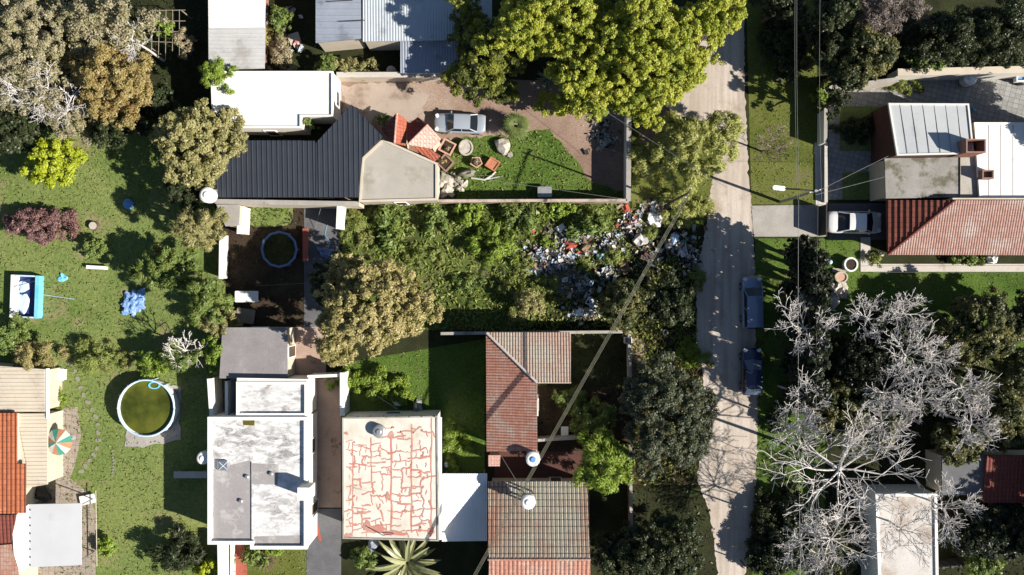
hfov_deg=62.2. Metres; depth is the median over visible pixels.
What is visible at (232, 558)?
wall
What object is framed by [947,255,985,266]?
shrub
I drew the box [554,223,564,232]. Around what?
plastic bag
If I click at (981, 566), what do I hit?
evergreen tree
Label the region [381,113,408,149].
porch
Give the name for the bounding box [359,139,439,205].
terrace
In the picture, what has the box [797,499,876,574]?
bare tree
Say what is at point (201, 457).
water tank
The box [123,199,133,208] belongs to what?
plastic tub
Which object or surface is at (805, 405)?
bare tree
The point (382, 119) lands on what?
shrub
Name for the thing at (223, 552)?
wall
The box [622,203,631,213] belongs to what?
cloth scrap
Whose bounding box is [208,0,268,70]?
shed
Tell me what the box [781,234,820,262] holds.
conifer
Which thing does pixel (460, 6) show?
tree
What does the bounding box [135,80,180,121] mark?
tree
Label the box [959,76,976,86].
water tank
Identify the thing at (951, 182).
house
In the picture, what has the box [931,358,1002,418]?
bare tree
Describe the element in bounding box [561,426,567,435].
bench
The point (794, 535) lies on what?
bare tree
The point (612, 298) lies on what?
shrub
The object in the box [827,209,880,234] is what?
parked car
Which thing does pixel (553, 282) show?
weed clump
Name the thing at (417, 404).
rubbish bag
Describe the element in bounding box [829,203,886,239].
driveway
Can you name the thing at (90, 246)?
bush
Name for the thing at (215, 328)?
bush
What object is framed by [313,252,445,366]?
tree
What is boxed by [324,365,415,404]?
weed clump
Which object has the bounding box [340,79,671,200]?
dirt yard
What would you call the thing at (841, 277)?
planter
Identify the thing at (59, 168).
tree
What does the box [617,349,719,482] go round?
tree
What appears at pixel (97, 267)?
bench
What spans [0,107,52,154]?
tree
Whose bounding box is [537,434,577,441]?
wall
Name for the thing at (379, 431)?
water tank
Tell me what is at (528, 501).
water tank
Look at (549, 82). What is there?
agave
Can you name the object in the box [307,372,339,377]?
wall
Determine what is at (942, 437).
evergreen tree
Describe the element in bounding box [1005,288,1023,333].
tree
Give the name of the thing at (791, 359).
conifer
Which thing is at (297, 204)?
wall
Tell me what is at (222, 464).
skylight
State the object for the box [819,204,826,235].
gate
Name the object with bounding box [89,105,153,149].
tree
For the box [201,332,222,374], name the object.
bush
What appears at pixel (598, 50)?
tree
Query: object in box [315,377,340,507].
driveway
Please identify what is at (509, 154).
boulder
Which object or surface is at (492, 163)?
planter
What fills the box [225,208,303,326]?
dirt yard
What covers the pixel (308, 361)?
courtyard
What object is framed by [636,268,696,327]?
shrub
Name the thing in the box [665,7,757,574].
road
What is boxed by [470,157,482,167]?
planter
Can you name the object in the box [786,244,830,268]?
conifer
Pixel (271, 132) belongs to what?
door
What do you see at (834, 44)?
tree
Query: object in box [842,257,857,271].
planter
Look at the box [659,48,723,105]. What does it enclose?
tree
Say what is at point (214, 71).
tree
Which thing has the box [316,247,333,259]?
tarpaulin
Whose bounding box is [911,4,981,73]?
tree
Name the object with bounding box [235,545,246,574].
red path
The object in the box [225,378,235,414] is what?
wall
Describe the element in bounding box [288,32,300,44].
board
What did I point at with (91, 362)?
bush
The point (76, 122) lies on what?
tree
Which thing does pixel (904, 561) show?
house
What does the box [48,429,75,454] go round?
parasol
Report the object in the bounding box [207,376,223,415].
wall
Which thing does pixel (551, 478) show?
door
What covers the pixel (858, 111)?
lawn
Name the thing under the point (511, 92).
bush
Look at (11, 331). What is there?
bush
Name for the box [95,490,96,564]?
rail
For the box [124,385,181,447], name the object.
pool slab
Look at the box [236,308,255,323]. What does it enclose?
table
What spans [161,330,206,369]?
bare tree
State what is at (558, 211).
shrub
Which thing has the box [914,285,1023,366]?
evergreen tree
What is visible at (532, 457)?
water tank
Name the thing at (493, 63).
tree
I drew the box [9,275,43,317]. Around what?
paddling pool
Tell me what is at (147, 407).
round pool
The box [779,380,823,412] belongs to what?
conifer
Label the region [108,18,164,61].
bare tree
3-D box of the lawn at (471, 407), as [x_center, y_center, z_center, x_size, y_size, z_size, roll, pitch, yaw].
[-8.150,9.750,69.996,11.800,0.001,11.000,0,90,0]
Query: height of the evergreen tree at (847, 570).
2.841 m
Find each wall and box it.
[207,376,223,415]
[215,199,364,208]
[217,545,229,574]
[219,236,227,278]
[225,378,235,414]
[230,545,234,574]
[237,207,250,234]
[237,375,313,380]
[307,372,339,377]
[336,72,452,81]
[336,206,346,230]
[340,371,349,415]
[437,199,626,203]
[441,330,630,334]
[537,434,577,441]
[623,116,630,202]
[626,333,631,387]
[627,442,632,524]
[816,77,898,95]
[817,101,827,145]
[823,145,827,202]
[887,66,1023,80]
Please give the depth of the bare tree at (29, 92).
62.92 m
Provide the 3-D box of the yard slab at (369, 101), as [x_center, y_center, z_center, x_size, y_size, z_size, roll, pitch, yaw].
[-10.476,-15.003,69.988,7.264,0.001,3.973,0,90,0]
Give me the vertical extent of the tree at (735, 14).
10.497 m
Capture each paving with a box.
[304,208,338,326]
[828,79,1023,199]
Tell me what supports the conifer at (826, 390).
on the verge at (774, 247)
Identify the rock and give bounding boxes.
[440,171,448,180]
[440,192,447,198]
[441,183,452,193]
[443,177,452,187]
[447,188,455,196]
[449,175,456,186]
[453,182,458,189]
[454,175,460,183]
[456,186,463,191]
[830,282,842,291]
[830,296,839,309]
[831,287,844,298]
[841,282,847,290]
[843,290,848,298]
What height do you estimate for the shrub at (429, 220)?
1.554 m
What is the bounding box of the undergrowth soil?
[342,203,629,329]
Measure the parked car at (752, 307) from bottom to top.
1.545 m
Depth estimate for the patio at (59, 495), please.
69.99 m
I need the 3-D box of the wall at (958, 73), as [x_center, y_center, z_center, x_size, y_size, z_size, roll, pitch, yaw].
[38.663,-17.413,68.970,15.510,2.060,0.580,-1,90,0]
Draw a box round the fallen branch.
[471,171,496,180]
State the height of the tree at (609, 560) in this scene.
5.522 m
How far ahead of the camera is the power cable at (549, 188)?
67.40 m
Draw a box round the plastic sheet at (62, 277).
[57,273,67,281]
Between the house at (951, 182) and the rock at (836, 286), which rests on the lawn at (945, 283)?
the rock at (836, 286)
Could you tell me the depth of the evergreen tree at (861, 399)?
66.65 m
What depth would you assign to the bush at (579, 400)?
69.02 m
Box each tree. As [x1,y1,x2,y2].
[0,0,104,92]
[0,35,77,124]
[0,59,73,123]
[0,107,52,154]
[19,137,87,188]
[35,78,100,126]
[43,93,101,147]
[60,0,169,63]
[62,41,153,129]
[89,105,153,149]
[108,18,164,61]
[126,244,199,290]
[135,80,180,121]
[148,98,248,190]
[157,247,201,293]
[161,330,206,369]
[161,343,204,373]
[163,177,205,212]
[172,205,230,252]
[186,270,236,327]
[198,55,238,95]
[306,250,342,306]
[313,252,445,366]
[439,9,526,107]
[444,0,484,25]
[471,0,565,61]
[507,0,610,61]
[543,52,636,122]
[571,424,647,494]
[577,0,720,116]
[583,0,641,85]
[590,508,704,574]
[591,530,637,574]
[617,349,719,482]
[620,67,686,131]
[648,109,745,201]
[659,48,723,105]
[678,0,747,47]
[744,521,807,574]
[747,0,803,24]
[753,122,795,163]
[755,4,810,82]
[755,400,931,544]
[766,405,824,462]
[767,481,813,537]
[773,287,845,357]
[774,366,831,428]
[776,514,837,574]
[791,0,860,39]
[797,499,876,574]
[799,8,843,50]
[802,31,845,72]
[803,514,868,574]
[804,376,868,436]
[816,51,861,92]
[816,85,853,121]
[828,325,887,392]
[829,17,901,91]
[835,291,901,348]
[838,397,913,451]
[839,379,877,412]
[851,0,932,37]
[852,297,918,377]
[858,390,919,449]
[862,364,920,423]
[873,501,935,566]
[879,287,934,340]
[884,317,945,390]
[884,375,951,423]
[892,352,964,413]
[907,335,963,378]
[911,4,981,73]
[913,471,987,549]
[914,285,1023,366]
[930,420,992,467]
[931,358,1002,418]
[936,392,1007,454]
[947,499,1023,562]
[955,0,1023,68]
[961,392,1023,453]
[963,553,1007,574]
[993,346,1023,400]
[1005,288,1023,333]
[1016,532,1023,555]
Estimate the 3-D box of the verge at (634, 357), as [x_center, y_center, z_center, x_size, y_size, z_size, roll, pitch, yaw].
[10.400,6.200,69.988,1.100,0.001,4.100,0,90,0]
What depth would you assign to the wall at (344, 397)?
67.56 m
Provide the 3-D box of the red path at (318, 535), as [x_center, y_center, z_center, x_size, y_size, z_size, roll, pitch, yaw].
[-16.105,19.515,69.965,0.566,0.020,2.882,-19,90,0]
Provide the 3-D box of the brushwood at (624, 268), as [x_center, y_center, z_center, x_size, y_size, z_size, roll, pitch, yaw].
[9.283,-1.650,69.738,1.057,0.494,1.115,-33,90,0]
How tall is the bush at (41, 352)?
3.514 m
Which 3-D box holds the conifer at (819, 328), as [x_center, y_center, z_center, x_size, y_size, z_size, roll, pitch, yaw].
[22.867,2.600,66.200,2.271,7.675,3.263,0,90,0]
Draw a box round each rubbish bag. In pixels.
[367,540,378,551]
[413,399,422,410]
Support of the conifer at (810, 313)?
on the verge at (774, 247)
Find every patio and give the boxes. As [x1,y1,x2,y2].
[34,407,95,574]
[494,451,581,477]
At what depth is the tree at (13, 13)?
62.71 m
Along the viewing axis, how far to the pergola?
67.78 m
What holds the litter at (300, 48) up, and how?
on the ground at (464, 558)
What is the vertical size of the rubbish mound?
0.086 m
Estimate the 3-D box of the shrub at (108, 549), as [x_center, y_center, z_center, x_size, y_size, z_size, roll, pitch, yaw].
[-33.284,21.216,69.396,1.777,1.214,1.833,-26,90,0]
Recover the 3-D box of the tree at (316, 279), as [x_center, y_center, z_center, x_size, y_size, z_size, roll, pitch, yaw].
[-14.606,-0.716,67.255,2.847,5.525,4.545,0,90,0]
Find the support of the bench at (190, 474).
on the lawn at (115, 515)
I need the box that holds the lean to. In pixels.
[216,204,246,227]
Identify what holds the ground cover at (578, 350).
on the ground at (464, 558)
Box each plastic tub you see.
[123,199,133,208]
[670,234,679,246]
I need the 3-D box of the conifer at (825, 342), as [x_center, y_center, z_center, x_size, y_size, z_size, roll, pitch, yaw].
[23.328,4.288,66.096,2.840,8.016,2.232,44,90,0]
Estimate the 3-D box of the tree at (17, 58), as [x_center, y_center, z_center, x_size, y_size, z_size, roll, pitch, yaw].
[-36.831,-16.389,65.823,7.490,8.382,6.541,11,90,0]
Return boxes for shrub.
[97,536,117,556]
[143,524,206,573]
[194,557,217,574]
[240,545,268,568]
[266,25,298,70]
[269,4,294,37]
[302,117,320,129]
[312,53,340,71]
[332,56,379,78]
[349,545,377,572]
[364,204,409,239]
[374,113,388,125]
[420,203,452,238]
[453,203,483,227]
[462,216,519,266]
[497,203,539,234]
[499,197,547,213]
[508,288,545,321]
[537,197,576,219]
[564,206,612,242]
[593,277,655,334]
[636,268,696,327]
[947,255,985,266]
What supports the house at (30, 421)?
on the lawn at (115, 515)
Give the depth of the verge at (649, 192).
70.00 m
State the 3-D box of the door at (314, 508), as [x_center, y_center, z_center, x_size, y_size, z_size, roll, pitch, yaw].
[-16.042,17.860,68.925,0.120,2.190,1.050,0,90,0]
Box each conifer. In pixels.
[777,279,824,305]
[777,302,819,325]
[778,362,821,388]
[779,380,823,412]
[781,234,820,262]
[781,340,827,366]
[781,358,831,377]
[782,255,824,281]
[783,312,829,336]
[783,322,823,345]
[784,289,831,312]
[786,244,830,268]
[787,331,832,358]
[787,376,833,398]
[789,268,833,289]
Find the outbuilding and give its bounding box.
[219,326,295,377]
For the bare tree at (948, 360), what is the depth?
63.27 m
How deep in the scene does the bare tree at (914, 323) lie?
63.06 m
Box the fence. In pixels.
[938,557,973,568]
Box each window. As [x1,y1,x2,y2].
[245,197,264,198]
[311,436,315,453]
[316,197,334,198]
[336,89,339,108]
[385,411,402,414]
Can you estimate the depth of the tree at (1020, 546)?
65.94 m
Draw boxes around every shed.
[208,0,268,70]
[316,0,491,77]
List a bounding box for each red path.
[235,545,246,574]
[317,521,321,540]
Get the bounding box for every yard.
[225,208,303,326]
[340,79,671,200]
[538,387,627,483]
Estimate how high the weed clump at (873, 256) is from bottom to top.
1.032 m
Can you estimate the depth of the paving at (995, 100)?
69.99 m
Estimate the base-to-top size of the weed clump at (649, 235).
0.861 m
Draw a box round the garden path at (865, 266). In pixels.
[860,237,1023,271]
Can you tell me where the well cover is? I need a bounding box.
[459,139,472,155]
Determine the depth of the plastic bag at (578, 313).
69.64 m
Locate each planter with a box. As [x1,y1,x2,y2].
[303,228,308,261]
[437,154,453,171]
[438,138,456,155]
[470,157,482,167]
[485,157,500,170]
[833,271,847,282]
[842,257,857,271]
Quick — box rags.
[658,203,665,216]
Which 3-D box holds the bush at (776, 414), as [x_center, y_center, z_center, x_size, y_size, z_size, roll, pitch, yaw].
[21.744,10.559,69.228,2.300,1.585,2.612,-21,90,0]
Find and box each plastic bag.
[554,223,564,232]
[563,240,576,249]
[575,308,584,316]
[596,253,605,261]
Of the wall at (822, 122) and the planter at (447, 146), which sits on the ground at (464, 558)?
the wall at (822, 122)
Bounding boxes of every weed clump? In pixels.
[50,386,66,410]
[263,549,283,555]
[265,25,272,50]
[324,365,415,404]
[339,199,375,246]
[372,229,404,257]
[402,241,445,268]
[442,415,472,472]
[449,273,484,295]
[489,274,516,293]
[513,252,536,276]
[530,274,559,295]
[539,234,557,248]
[574,255,595,275]
[596,247,628,266]
[638,224,657,239]
[684,263,706,291]
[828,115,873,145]
[862,252,881,267]
[883,79,925,96]
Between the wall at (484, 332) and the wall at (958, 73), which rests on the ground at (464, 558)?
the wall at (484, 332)
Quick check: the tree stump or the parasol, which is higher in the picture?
the tree stump
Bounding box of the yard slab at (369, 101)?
[341,82,428,126]
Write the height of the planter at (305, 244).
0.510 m
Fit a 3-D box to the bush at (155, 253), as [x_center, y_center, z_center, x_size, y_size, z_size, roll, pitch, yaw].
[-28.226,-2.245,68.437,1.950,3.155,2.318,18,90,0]
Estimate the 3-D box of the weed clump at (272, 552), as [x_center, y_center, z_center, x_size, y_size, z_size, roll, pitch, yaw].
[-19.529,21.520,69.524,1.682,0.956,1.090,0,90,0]
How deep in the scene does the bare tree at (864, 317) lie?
63.03 m
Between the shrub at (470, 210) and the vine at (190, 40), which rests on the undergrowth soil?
the shrub at (470, 210)
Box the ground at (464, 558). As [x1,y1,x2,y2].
[0,0,1023,574]
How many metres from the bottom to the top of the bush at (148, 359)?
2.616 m
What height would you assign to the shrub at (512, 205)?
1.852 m
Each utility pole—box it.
[667,187,691,204]
[772,185,820,203]
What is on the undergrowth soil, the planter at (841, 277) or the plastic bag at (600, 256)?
the plastic bag at (600, 256)
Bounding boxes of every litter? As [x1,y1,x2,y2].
[286,6,304,52]
[501,226,656,326]
[583,116,623,154]
[609,197,713,281]
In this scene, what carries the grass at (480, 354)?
on the ground at (464, 558)
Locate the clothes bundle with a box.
[622,220,632,229]
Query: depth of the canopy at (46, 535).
67.24 m
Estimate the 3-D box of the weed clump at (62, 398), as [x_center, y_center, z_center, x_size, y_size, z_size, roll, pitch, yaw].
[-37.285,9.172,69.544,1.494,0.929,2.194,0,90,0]
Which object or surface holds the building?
on the ground at (464, 558)
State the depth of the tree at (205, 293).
64.78 m
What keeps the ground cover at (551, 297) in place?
on the undergrowth soil
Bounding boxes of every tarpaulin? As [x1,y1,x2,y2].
[121,287,145,316]
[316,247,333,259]
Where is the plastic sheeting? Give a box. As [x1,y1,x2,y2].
[566,251,579,264]
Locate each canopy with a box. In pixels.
[13,498,94,571]
[412,147,439,161]
[442,470,486,541]
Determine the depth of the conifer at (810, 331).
64.02 m
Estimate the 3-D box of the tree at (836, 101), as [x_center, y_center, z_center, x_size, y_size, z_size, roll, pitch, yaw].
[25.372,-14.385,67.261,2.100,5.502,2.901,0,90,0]
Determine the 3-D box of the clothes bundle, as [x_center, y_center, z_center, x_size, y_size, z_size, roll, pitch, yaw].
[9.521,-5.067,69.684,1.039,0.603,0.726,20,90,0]
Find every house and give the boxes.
[0,362,62,574]
[207,378,317,548]
[211,105,382,198]
[342,410,441,540]
[486,332,570,451]
[488,477,590,574]
[858,484,938,574]
[869,103,1023,255]
[925,449,1023,502]
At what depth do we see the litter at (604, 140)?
69.75 m
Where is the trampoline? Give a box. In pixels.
[261,231,299,267]
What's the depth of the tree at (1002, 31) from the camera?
63.60 m
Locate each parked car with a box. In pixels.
[434,111,485,134]
[739,276,765,328]
[739,348,764,394]
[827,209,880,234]
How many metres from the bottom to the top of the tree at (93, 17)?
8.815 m
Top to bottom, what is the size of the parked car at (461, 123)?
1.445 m
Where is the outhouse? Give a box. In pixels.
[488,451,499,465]
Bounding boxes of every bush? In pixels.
[0,311,32,355]
[1,205,81,246]
[10,339,72,370]
[74,337,133,375]
[83,235,109,259]
[137,347,169,377]
[146,243,175,269]
[198,307,242,340]
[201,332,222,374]
[486,77,520,104]
[532,90,582,118]
[551,384,588,415]
[568,396,617,434]
[627,139,676,191]
[659,190,715,228]
[664,334,714,368]
[744,485,780,558]
[764,400,791,433]
[809,79,831,108]
[880,24,921,69]
[905,51,948,70]
[936,48,997,69]
[991,53,1023,67]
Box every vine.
[154,20,178,45]
[173,26,197,60]
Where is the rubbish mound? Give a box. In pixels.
[528,223,591,305]
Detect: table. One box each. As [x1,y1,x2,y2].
[235,291,258,301]
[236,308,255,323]
[538,187,551,196]
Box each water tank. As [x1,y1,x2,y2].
[197,449,206,463]
[199,187,217,203]
[372,424,385,437]
[386,66,396,71]
[521,490,535,508]
[526,450,539,465]
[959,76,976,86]
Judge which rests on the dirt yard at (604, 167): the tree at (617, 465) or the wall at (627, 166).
the wall at (627, 166)
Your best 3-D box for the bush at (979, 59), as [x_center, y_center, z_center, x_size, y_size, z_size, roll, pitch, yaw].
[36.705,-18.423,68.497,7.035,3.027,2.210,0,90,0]
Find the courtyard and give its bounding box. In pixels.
[293,327,325,377]
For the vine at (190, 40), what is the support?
on the ground at (464, 558)
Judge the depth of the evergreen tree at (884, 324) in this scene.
65.78 m
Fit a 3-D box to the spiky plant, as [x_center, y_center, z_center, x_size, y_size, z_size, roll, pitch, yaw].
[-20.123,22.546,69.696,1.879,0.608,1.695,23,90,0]
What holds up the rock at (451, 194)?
on the lawn at (568, 185)
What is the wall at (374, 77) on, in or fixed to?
on the dirt yard at (604, 167)
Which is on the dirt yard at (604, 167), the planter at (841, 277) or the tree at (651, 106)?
the tree at (651, 106)
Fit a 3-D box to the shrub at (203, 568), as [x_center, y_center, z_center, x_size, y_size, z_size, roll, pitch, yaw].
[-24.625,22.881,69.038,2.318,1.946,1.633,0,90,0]
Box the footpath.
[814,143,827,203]
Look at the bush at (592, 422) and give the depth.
68.63 m
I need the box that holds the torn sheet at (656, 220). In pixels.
[647,204,663,226]
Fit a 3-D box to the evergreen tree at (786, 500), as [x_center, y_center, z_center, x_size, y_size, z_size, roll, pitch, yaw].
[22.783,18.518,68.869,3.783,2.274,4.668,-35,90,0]
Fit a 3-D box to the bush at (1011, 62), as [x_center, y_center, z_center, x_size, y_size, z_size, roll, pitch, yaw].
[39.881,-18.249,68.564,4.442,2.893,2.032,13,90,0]
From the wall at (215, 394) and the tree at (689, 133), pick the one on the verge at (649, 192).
the tree at (689, 133)
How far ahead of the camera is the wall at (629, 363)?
68.74 m
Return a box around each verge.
[630,332,702,483]
[631,116,713,228]
[631,338,644,382]
[636,122,673,146]
[746,0,816,203]
[752,238,824,574]
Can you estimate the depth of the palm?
68.28 m
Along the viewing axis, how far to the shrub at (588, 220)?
69.01 m
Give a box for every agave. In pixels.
[366,540,439,574]
[535,64,557,91]
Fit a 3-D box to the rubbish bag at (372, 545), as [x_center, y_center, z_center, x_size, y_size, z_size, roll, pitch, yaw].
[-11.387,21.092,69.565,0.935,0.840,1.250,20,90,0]
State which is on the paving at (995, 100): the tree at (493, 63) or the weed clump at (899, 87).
the weed clump at (899, 87)
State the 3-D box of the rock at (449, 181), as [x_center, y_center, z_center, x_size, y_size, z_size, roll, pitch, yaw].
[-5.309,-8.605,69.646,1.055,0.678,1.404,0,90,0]
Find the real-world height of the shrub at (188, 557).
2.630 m
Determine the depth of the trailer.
69.52 m
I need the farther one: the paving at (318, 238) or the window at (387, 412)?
the paving at (318, 238)
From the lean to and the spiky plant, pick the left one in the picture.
the lean to
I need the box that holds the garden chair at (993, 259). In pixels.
[985,255,997,263]
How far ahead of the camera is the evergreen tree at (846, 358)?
65.61 m
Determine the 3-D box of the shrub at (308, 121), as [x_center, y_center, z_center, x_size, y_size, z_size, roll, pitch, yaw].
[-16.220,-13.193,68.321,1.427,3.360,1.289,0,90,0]
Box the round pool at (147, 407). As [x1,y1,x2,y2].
[117,378,180,436]
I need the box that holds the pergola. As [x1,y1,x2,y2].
[150,9,192,58]
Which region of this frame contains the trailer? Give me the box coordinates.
[1013,76,1023,85]
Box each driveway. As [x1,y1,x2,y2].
[307,509,340,574]
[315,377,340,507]
[751,204,827,236]
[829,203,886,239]
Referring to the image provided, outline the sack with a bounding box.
[632,234,648,246]
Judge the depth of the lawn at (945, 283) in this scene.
70.00 m
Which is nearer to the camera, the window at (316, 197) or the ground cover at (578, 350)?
the window at (316, 197)
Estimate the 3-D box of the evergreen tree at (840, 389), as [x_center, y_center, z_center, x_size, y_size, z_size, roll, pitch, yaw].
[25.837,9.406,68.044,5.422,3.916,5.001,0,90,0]
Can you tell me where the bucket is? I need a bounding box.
[665,243,671,249]
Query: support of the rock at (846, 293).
on the lawn at (945, 283)
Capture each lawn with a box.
[0,130,224,574]
[244,545,306,574]
[247,207,292,226]
[342,339,484,471]
[440,129,622,203]
[826,237,1023,362]
[840,106,882,150]
[842,172,869,199]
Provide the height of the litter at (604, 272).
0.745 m
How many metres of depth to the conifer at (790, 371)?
64.54 m
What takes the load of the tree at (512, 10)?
on the ground at (464, 558)
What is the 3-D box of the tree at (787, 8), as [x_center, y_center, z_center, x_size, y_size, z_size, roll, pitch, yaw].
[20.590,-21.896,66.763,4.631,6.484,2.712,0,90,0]
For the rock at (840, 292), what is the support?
on the lawn at (945, 283)
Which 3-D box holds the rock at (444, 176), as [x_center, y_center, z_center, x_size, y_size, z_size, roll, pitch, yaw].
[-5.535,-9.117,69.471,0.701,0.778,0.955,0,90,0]
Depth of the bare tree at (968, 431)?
63.21 m
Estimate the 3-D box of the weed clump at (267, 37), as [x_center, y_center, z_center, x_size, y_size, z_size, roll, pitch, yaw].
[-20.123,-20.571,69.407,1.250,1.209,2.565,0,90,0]
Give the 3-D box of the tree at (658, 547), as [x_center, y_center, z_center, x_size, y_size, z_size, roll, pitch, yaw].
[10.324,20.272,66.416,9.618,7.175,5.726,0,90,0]
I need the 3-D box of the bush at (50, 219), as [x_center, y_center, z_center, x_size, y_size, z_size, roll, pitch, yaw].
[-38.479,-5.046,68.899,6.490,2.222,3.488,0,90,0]
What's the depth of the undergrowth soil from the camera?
70.00 m
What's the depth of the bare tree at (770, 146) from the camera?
67.07 m
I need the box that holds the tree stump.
[89,221,99,230]
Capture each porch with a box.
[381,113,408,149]
[406,117,440,151]
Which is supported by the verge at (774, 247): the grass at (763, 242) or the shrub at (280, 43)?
the grass at (763, 242)
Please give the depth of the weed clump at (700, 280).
69.55 m
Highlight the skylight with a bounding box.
[217,460,227,469]
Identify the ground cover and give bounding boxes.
[0,0,1023,574]
[341,203,702,485]
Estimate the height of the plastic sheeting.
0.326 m
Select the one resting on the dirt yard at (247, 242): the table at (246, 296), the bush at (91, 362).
the table at (246, 296)
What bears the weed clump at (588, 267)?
on the rubbish mound
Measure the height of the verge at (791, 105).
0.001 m
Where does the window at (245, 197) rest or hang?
in the house at (327, 164)
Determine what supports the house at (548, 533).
on the ground at (464, 558)
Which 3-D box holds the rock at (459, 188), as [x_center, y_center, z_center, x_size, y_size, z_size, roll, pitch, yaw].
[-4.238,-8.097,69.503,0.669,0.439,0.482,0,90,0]
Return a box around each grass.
[242,106,1022,573]
[632,1,825,574]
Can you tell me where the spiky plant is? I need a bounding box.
[254,554,276,570]
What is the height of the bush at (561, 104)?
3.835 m
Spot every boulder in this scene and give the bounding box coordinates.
[458,169,475,177]
[460,180,467,187]
[494,138,509,155]
[506,151,512,157]
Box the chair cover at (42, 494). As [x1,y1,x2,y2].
[35,485,51,502]
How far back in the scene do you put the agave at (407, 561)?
69.06 m
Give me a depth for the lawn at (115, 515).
70.00 m
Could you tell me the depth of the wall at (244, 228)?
68.82 m
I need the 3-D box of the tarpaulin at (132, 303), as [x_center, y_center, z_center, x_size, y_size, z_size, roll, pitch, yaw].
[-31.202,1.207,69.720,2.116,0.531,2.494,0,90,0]
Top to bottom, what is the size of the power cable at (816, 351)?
0.490 m
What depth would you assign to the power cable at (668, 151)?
63.31 m
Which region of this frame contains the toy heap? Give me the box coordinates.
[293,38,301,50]
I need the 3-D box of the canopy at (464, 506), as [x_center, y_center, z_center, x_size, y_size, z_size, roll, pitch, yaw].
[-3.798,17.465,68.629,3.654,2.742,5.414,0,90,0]
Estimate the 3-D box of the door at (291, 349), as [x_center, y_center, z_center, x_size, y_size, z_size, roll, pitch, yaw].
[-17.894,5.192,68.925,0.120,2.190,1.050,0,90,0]
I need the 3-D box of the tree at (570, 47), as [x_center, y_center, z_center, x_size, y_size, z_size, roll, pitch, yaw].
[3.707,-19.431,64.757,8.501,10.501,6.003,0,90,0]
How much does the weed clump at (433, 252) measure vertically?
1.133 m
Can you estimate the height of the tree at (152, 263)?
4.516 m
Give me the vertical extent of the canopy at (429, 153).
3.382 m
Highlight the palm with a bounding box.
[499,110,532,140]
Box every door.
[263,130,282,135]
[288,344,295,357]
[311,498,317,516]
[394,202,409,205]
[549,477,561,480]
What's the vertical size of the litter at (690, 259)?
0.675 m
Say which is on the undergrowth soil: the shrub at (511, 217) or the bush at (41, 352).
the shrub at (511, 217)
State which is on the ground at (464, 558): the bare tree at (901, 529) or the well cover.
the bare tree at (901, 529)
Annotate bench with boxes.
[60,369,66,380]
[79,494,94,504]
[86,265,107,269]
[174,471,206,477]
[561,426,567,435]
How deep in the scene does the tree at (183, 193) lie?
66.21 m
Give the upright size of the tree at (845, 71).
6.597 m
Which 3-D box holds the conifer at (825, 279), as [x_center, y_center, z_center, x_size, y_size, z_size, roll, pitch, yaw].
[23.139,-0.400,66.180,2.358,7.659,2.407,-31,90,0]
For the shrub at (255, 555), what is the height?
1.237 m
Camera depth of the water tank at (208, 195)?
65.65 m
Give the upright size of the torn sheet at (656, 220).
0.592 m
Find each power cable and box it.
[472,177,627,199]
[473,195,688,574]
[607,112,725,186]
[795,110,799,199]
[798,200,800,574]
[816,221,817,531]
[819,27,821,199]
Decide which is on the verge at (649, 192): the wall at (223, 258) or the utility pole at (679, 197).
the utility pole at (679, 197)
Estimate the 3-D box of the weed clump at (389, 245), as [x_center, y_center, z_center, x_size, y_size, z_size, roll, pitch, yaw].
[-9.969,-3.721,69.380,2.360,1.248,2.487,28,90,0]
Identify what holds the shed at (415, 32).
on the ground at (464, 558)
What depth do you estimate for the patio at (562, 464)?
69.98 m
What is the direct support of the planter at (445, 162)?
on the lawn at (568, 185)
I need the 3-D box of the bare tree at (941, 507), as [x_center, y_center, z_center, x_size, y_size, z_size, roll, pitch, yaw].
[32.683,16.692,65.786,4.172,8.434,5.251,33,90,0]
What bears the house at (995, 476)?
on the ground at (464, 558)
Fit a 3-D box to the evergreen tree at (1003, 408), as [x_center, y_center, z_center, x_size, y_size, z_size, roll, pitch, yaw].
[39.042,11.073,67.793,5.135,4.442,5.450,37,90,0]
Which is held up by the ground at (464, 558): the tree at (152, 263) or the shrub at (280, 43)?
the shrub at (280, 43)
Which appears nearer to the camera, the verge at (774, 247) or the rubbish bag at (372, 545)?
the rubbish bag at (372, 545)
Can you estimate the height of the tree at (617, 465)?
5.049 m
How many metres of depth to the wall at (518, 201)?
68.04 m
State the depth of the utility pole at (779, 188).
62.47 m
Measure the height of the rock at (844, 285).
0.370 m
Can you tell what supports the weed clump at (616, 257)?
on the undergrowth soil
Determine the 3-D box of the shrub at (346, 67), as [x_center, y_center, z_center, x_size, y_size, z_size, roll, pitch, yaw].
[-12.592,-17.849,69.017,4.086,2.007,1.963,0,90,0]

